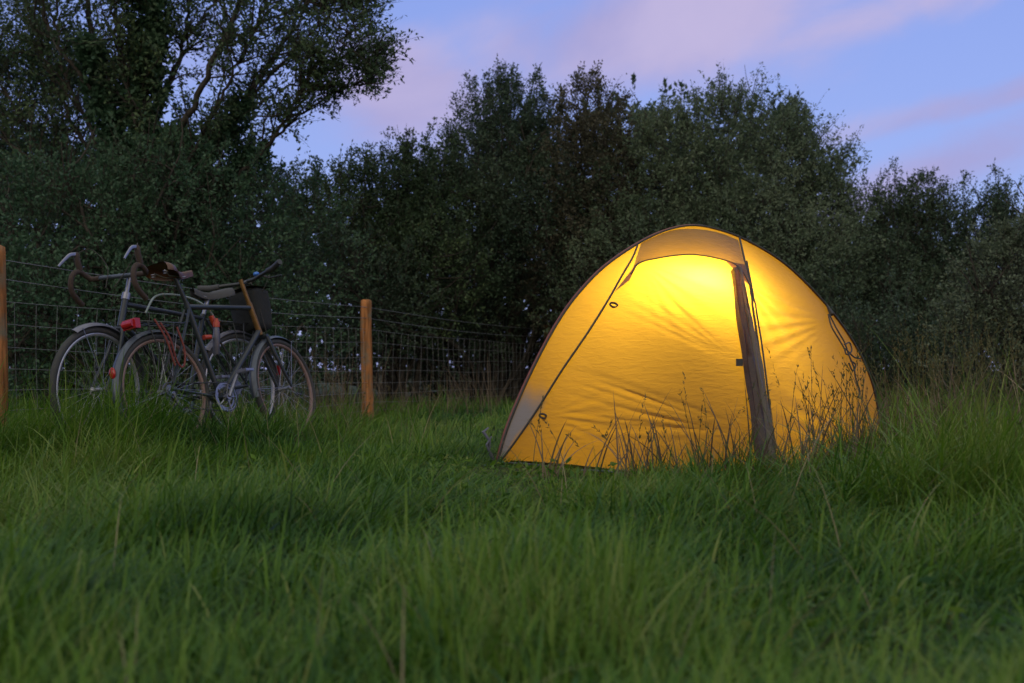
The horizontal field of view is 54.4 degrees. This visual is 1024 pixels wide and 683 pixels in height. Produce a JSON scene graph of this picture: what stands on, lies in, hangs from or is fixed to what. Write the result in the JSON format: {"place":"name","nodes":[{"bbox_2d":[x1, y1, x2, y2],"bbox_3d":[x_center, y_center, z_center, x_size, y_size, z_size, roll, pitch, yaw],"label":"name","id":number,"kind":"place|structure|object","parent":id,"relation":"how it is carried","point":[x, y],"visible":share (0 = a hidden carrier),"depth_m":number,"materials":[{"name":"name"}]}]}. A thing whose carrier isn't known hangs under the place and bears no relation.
{"place":"outdoors","nodes":[
{"label":"outdoors","id":0,"kind":"place"},
{"bbox_2d":[0,0,1023,370],"label":"sky","id":1,"kind":"structure","parent":0,"point":[929,83],"materials":[{"name":"blue"}]},
{"bbox_2d":[0,335,1023,682],"bbox_3d":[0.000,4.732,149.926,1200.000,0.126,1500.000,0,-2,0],"label":"ground","id":2,"kind":"structure","parent":0,"point":[948,630],"depth_m":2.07,"materials":[{"name":"green plant"}]},
{"bbox_2d":[0,0,305,402],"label":"alder tree","id":3,"kind":"object","parent":2,"relation":"on","point":[36,88],"visible":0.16,"depth_m":11.96,"materials":[{"name":"green plant"}]},
{"bbox_2d":[48,243,280,430],"bbox_3d":[-1.988,0.038,5.909,0.499,1.163,1.786,-9,-6,28],"label":"bicycle","id":4,"kind":"object","parent":2,"relation":"on","point":[117,336],"visible":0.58,"depth_m":5.66,"materials":[{"name":"grey metal"}]},
{"bbox_2d":[213,318,219,353],"bbox_3d":[-1.802,-0.032,6.069,0.042,0.220,0.042,0,-2,0],"label":"water bottle","id":5,"kind":"object","parent":4,"relation":"on","point":[216,337],"visible":1,"depth_m":6.05,"materials":[{"name":"silver plastic"}]},
{"bbox_2d":[0,103,387,412],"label":"thorn thicket","id":6,"kind":"object","parent":2,"relation":"on","point":[216,251],"visible":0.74,"depth_m":9.89,"materials":[{"name":"green plant"}]},
{"bbox_2d":[0,0,423,405],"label":"ash tree","id":7,"kind":"object","parent":2,"relation":"on","point":[143,54],"visible":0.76,"depth_m":10.93,"materials":[{"name":"green plant"}]},
{"bbox_2d":[109,259,315,432],"bbox_3d":[-1.769,0.081,6.090,0.651,1.106,1.707,-13,-8,27],"label":"bicycle","id":8,"kind":"object","parent":2,"relation":"on","point":[163,271],"visible":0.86,"depth_m":5.91,"materials":[{"name":"grey metal"}]},
{"bbox_2d":[144,293,214,339],"bbox_3d":[-1.941,-0.147,5.897,0.118,0.271,0.532,-1,-2,32],"label":"cable lock","id":9,"kind":"object","parent":8,"relation":"attached to","point":[212,320],"visible":0.87,"depth_m":5.97,"materials":[{"name":"grey plastic"}]},
{"bbox_2d":[229,285,271,334],"bbox_3d":[-1.717,-0.205,6.543,0.244,0.297,0.199,-13,-8,27],"label":"handlebar bag","id":10,"kind":"object","parent":8,"relation":"hanging from","point":[259,299],"visible":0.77,"depth_m":6.47,"materials":[{"name":"black fabric"}]},
{"bbox_2d":[0,245,549,437],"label":"wire fence","id":11,"kind":"object","parent":2,"relation":"on","point":[365,317],"visible":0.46,"depth_m":8.41,"materials":[{"name":"grey metal"}]},
{"bbox_2d":[73,335,525,420],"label":"dead stalks","id":12,"kind":"object","parent":2,"relation":"on","point":[402,398],"visible":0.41,"depth_m":9.51,"materials":[{"name":"brown plant"}]},
{"bbox_2d":[262,122,512,401],"bbox_3d":[-1.690,-1.116,13.605,3.426,4.052,2.721,0,-2,0],"label":"elder bush","id":13,"kind":"object","parent":2,"relation":"on","point":[394,217],"visible":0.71,"depth_m":13.32,"materials":[{"name":"green plant"}]},
{"bbox_2d":[222,198,590,399],"bbox_3d":[-0.827,-0.663,14.469,3.229,3.492,7.807,-2,-2,43],"label":"blackthorn hedge","id":14,"kind":"object","parent":2,"relation":"on","point":[459,362],"visible":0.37,"depth_m":12.71,"materials":[{"name":"green plant"}]},
{"bbox_2d":[366,54,615,400],"bbox_3d":[-0.313,-1.700,14.388,3.840,5.272,3.126,0,-2,0],"label":"hawthorn tree","id":15,"kind":"object","parent":2,"relation":"on","point":[512,211],"visible":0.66,"depth_m":14.00,"materials":[{"name":"green plant"}]},
{"bbox_2d":[0,65,1021,396],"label":"hedge","id":16,"kind":"object","parent":2,"relation":"on","point":[426,369],"visible":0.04,"depth_m":17.16,"materials":[{"name":"green plant"}]},
{"bbox_2d":[1,344,1023,682],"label":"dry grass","id":17,"kind":"structure","parent":2,"relation":"on","point":[543,502],"depth_m":2.92,"materials":[{"name":"plant"}]},
{"bbox_2d":[504,59,663,348],"bbox_3d":[1.068,-1.532,13.883,2.401,4.901,2.021,0,-2,0],"label":"holly tree","id":18,"kind":"object","parent":2,"relation":"on","point":[581,125],"visible":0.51,"depth_m":13.76,"materials":[{"name":"green plant"}]},
{"bbox_2d":[168,298,1023,476],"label":"seeding grass","id":19,"kind":"structure","parent":2,"relation":"on","point":[932,386],"depth_m":4.39,"materials":[{"name":"plant"}]},
{"bbox_2d":[482,224,880,475],"bbox_3d":[0.865,-0.002,5.066,1.588,1.203,1.992,-1,-2,32],"label":"tent","id":20,"kind":"object","parent":2,"relation":"on","point":[713,313],"visible":0.8,"depth_m":4.57,"materials":[{"name":"yellow fabric"}]},
{"bbox_2d":[528,59,901,354],"bbox_3d":[2.913,-1.594,14.011,5.483,5.210,4.163,0,-2,0],"label":"willow tree","id":21,"kind":"object","parent":2,"relation":"on","point":[802,221],"visible":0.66,"depth_m":13.71,"materials":[{"name":"green plant"}]},
{"bbox_2d":[527,357,1023,479],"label":"long grass","id":22,"kind":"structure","parent":2,"relation":"on","point":[802,447],"depth_m":3.95,"materials":[{"name":"green plant"}]},
{"bbox_2d":[804,156,1023,397],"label":"hazel bush","id":23,"kind":"object","parent":2,"relation":"on","point":[905,214],"visible":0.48,"depth_m":14.86,"materials":[{"name":"green plant"}]},
{"bbox_2d":[821,262,1021,400],"bbox_3d":[3.808,0.037,12.262,6.044,2.005,2.719,-1,-2,17],"label":"bramble thicket","id":24,"kind":"object","parent":2,"relation":"on","point":[850,317],"visible":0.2,"depth_m":11.68,"materials":[{"name":"green plant"}]},
{"bbox_2d":[913,180,1023,404],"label":"dogwood bush","id":25,"kind":"object","parent":2,"relation":"on","point":[1005,250],"visible":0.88,"depth_m":9.90,"materials":[{"name":"green plant"}]}
]}

